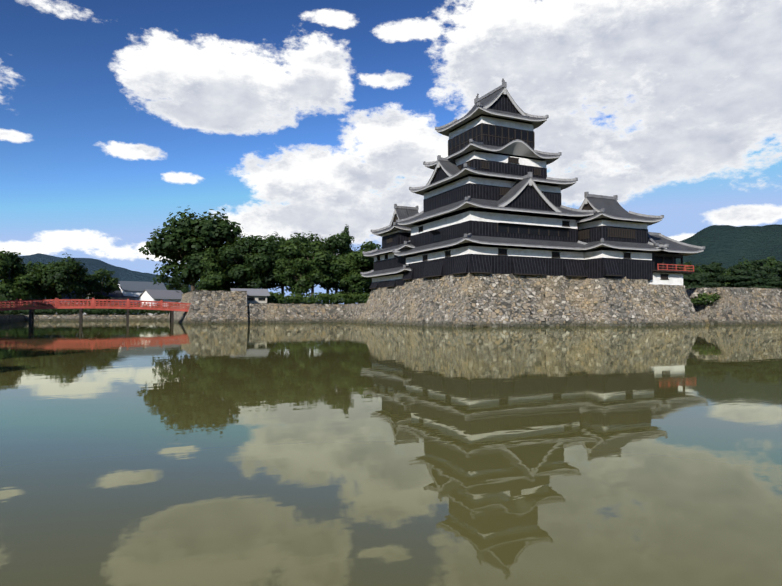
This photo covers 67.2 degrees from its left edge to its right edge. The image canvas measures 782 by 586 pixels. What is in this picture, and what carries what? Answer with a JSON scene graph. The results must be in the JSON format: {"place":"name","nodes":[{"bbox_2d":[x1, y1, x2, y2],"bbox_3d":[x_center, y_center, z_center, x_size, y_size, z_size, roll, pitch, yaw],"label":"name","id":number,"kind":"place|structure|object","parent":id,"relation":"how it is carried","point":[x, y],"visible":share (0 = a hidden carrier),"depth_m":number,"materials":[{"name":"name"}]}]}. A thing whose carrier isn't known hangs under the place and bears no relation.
{"place":"outdoors","nodes":[
{"label":"outdoors","id":0,"kind":"place"},
{"bbox_2d":[87,290,137,314],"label":"dark house roof","id":1,"kind":"structure","parent":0,"point":[118,296],"depth_m":168.07,"materials":[{"name":"grey tile"}]},
{"bbox_2d":[118,281,166,313],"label":"white house","id":2,"kind":"structure","parent":0,"point":[133,288],"depth_m":172.88,"materials":[{"name":"grey tile"}]},
{"bbox_2d":[0,253,332,313],"bbox_3d":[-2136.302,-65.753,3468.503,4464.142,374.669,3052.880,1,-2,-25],"label":"mountain","id":3,"kind":"structure","parent":0,"point":[92,265],"depth_m":3356.57,"materials":[{"name":"green plant"}]},
{"bbox_2d":[0,287,748,314],"bbox_3d":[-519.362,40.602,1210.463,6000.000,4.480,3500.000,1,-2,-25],"label":"ground","id":4,"kind":"structure","parent":0,"point":[210,290],"depth_m":178.54,"materials":[{"name":"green plant"}]},
{"bbox_2d":[0,248,42,314],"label":"tree","id":5,"kind":"object","parent":4,"relation":"on","point":[13,285],"visible":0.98,"depth_m":139.55,"materials":[{"name":"green plant"}]},
{"bbox_2d":[17,261,49,299],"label":"tree","id":6,"kind":"object","parent":4,"relation":"on","point":[32,265],"visible":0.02,"depth_m":186.55,"materials":[{"name":"green plant"}]},
{"bbox_2d":[30,253,87,313],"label":"tree","id":7,"kind":"object","parent":4,"relation":"on","point":[58,278],"visible":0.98,"depth_m":144.43,"materials":[{"name":"green plant"}]},
{"bbox_2d":[50,291,85,313],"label":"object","id":8,"kind":"structure","parent":4,"relation":"on","point":[65,297],"depth_m":193.58,"materials":[{"name":"green"}]},
{"bbox_2d":[0,292,178,314],"bbox_3d":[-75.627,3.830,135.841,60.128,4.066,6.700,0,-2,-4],"label":"hedge","id":9,"kind":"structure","parent":4,"relation":"on","point":[90,312],"depth_m":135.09,"materials":[{"name":"green plant"}]},
{"bbox_2d":[74,267,121,314],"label":"tree","id":10,"kind":"object","parent":4,"relation":"on","point":[92,283],"visible":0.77,"depth_m":157.46,"materials":[{"name":"green plant"}]},
{"bbox_2d":[137,289,182,314],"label":"white house","id":11,"kind":"structure","parent":4,"relation":"on","point":[159,295],"depth_m":165.70,"materials":[{"name":"white paint"}]},
{"bbox_2d":[165,277,190,292],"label":"tree","id":12,"kind":"object","parent":4,"relation":"on","point":[185,290],"visible":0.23,"depth_m":231.06,"materials":[{"name":"green plant"}]},
{"bbox_2d":[138,207,243,292],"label":"zelkova tree","id":13,"kind":"object","parent":4,"relation":"on","point":[187,242],"visible":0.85,"depth_m":122.97,"materials":[{"name":"green plant"}]},
{"bbox_2d":[193,248,226,290],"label":"cone tree","id":14,"kind":"object","parent":4,"relation":"on","point":[213,279],"visible":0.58,"depth_m":114.67,"materials":[{"name":"green plant"}]},
{"bbox_2d":[220,266,246,290],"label":"tree","id":15,"kind":"object","parent":4,"relation":"on","point":[227,285],"visible":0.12,"depth_m":137.23,"materials":[{"name":"green plant"}]},
{"bbox_2d":[233,233,260,288],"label":"tree","id":16,"kind":"object","parent":4,"relation":"on","point":[245,287],"visible":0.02,"depth_m":157.91,"materials":[{"name":"green plant"}]},
{"bbox_2d":[230,288,269,302],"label":"guard hut","id":17,"kind":"object","parent":4,"relation":"on","point":[257,295],"visible":0.61,"depth_m":102.45,"materials":[{"name":"beige"}]},
{"bbox_2d":[216,234,286,288],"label":"tree","id":18,"kind":"object","parent":4,"relation":"on","point":[251,260],"visible":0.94,"depth_m":119.73,"materials":[{"name":"green plant"}]},
{"bbox_2d":[247,233,285,291],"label":"tree","id":19,"kind":"object","parent":4,"relation":"on","point":[272,285],"depth_m":147.03,"materials":[{"name":"green plant"}]},
{"bbox_2d":[271,237,310,303],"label":"tree","id":20,"kind":"object","parent":4,"relation":"on","point":[293,256],"visible":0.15,"depth_m":129.21,"materials":[{"name":"green plant"}]},
{"bbox_2d":[273,257,324,302],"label":"tree","id":21,"kind":"object","parent":4,"relation":"on","point":[297,279],"visible":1,"depth_m":111.19,"materials":[{"name":"green plant"}]},
{"bbox_2d":[285,233,322,297],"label":"tree","id":22,"kind":"object","parent":4,"relation":"on","point":[306,240],"visible":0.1,"depth_m":163.42,"materials":[{"name":"green plant"}]},
{"bbox_2d":[278,239,337,303],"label":"tree","id":23,"kind":"object","parent":4,"relation":"on","point":[319,258],"visible":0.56,"depth_m":121.83,"materials":[{"name":"green plant"}]},
{"bbox_2d":[267,291,369,303],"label":"hedge","id":24,"kind":"object","parent":4,"relation":"on","point":[325,298],"visible":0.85,"depth_m":108.94,"materials":[{"name":"green plant"}]},
{"bbox_2d":[312,243,339,302],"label":"tree","id":25,"kind":"object","parent":4,"relation":"on","point":[328,287],"visible":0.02,"depth_m":168.78,"materials":[{"name":"green plant"}]},
{"bbox_2d":[320,230,357,303],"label":"tree","id":26,"kind":"object","parent":4,"relation":"on","point":[333,242],"visible":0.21,"depth_m":134.04,"materials":[{"name":"green plant"}]},
{"bbox_2d":[335,224,362,303],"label":"conifer tree","id":27,"kind":"object","parent":4,"relation":"on","point":[344,289],"visible":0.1,"depth_m":138.90,"materials":[{"name":"green plant"}]},
{"bbox_2d":[329,247,373,302],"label":"tree","id":28,"kind":"object","parent":4,"relation":"on","point":[346,265],"visible":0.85,"depth_m":110.71,"materials":[{"name":"green plant"}]},
{"bbox_2d":[359,267,372,294],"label":"tree","id":29,"kind":"object","parent":4,"relation":"on","point":[369,290],"visible":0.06,"depth_m":114.80,"materials":[{"name":"green plant"}]},
{"bbox_2d":[357,241,381,290],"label":"tree","id":30,"kind":"object","parent":4,"relation":"on","point":[369,245],"visible":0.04,"depth_m":144.78,"materials":[{"name":"green plant"}]},
{"bbox_2d":[0,287,781,324],"bbox_3d":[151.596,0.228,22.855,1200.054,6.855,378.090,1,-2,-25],"label":"moat stone walls","id":31,"kind":"structure","parent":4,"relation":"on","point":[740,305],"depth_m":96.11,"materials":[{"name":"grey stone"}]},
{"bbox_2d":[0,297,190,323],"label":"red bridge","id":32,"kind":"structure","parent":31,"relation":"on","point":[18,306],"depth_m":89.98,"materials":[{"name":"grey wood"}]},
{"bbox_2d":[690,293,720,305],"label":"hedge","id":33,"kind":"object","parent":31,"relation":"on","point":[703,298],"visible":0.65,"depth_m":86.59,"materials":[{"name":"green plant"}]},
{"bbox_2d":[357,273,704,326],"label":"stone base","id":34,"kind":"object","parent":4,"relation":"on","point":[481,300],"visible":0.79,"depth_m":74.62,"materials":[{"name":"grey stone"}]},
{"bbox_2d":[360,204,462,288],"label":"castle turret","id":35,"kind":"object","parent":34,"relation":"on","point":[390,267],"visible":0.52,"depth_m":91.62,"materials":[{"name":"wood"}]},
{"bbox_2d":[393,78,598,279],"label":"castle keep","id":36,"kind":"structure","parent":34,"relation":"on","point":[490,191],"depth_m":76.33,"materials":[{"name":"wood"}]},
{"bbox_2d":[540,192,668,279],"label":"castle turret","id":37,"kind":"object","parent":34,"relation":"on","point":[611,223],"visible":0.81,"depth_m":77.03,"materials":[{"name":"wood"}]},
{"bbox_2d":[607,232,704,284],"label":"castle turret","id":38,"kind":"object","parent":34,"relation":"on","point":[665,270],"visible":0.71,"depth_m":80.82,"materials":[{"name":"paint"}]},
{"bbox_2d":[677,261,706,272],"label":"tree","id":39,"kind":"object","parent":4,"relation":"on","point":[690,263],"visible":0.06,"depth_m":172.92,"materials":[{"name":"green plant"}]},
{"bbox_2d":[683,268,710,287],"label":"tree","id":40,"kind":"object","parent":4,"relation":"on","point":[695,279],"visible":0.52,"depth_m":107.83,"materials":[{"name":"green plant"}]},
{"bbox_2d":[699,262,729,286],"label":"pine","id":41,"kind":"object","parent":4,"relation":"on","point":[715,269],"visible":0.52,"depth_m":113.73,"materials":[{"name":"green plant"}]},
{"bbox_2d":[735,256,748,265],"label":"tree","id":42,"kind":"object","parent":4,"relation":"on","point":[744,262],"depth_m":153.17,"materials":[{"name":"green plant"}]},
{"bbox_2d":[716,264,780,287],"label":"pine","id":43,"kind":"object","parent":4,"relation":"on","point":[739,275],"visible":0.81,"depth_m":103.42,"materials":[{"name":"green plant"}]},
{"bbox_2d":[748,259,778,278],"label":"tree","id":44,"kind":"object","parent":4,"relation":"on","point":[757,267],"visible":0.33,"depth_m":119.22,"materials":[{"name":"green plant"}]},
{"bbox_2d":[754,256,780,272],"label":"tree","id":45,"kind":"object","parent":4,"relation":"on","point":[772,262],"visible":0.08,"depth_m":141.74,"materials":[{"name":"green plant"}]},
{"bbox_2d":[759,262,781,287],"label":"tree","id":46,"kind":"object","parent":4,"relation":"on","point":[774,280],"visible":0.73,"depth_m":109.31,"materials":[{"name":"green plant"}]},
{"bbox_2d":[0,320,781,585],"bbox_3d":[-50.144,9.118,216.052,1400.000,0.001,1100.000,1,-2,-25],"label":"moat water","id":47,"kind":"structure","parent":0,"point":[151,453],"depth_m":6.57,"materials":[{"name":"liquid"}]},
{"bbox_2d":[0,0,781,303],"label":"sky","id":48,"kind":"structure","parent":0,"point":[288,117],"materials":[{"name":"blue"}]},
{"bbox_2d":[676,224,781,269],"bbox_3d":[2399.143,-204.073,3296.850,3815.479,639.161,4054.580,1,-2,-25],"label":"mountain","id":49,"kind":"structure","parent":0,"point":[727,246],"depth_m":3180.95,"materials":[{"name":"green plant"}]}
]}

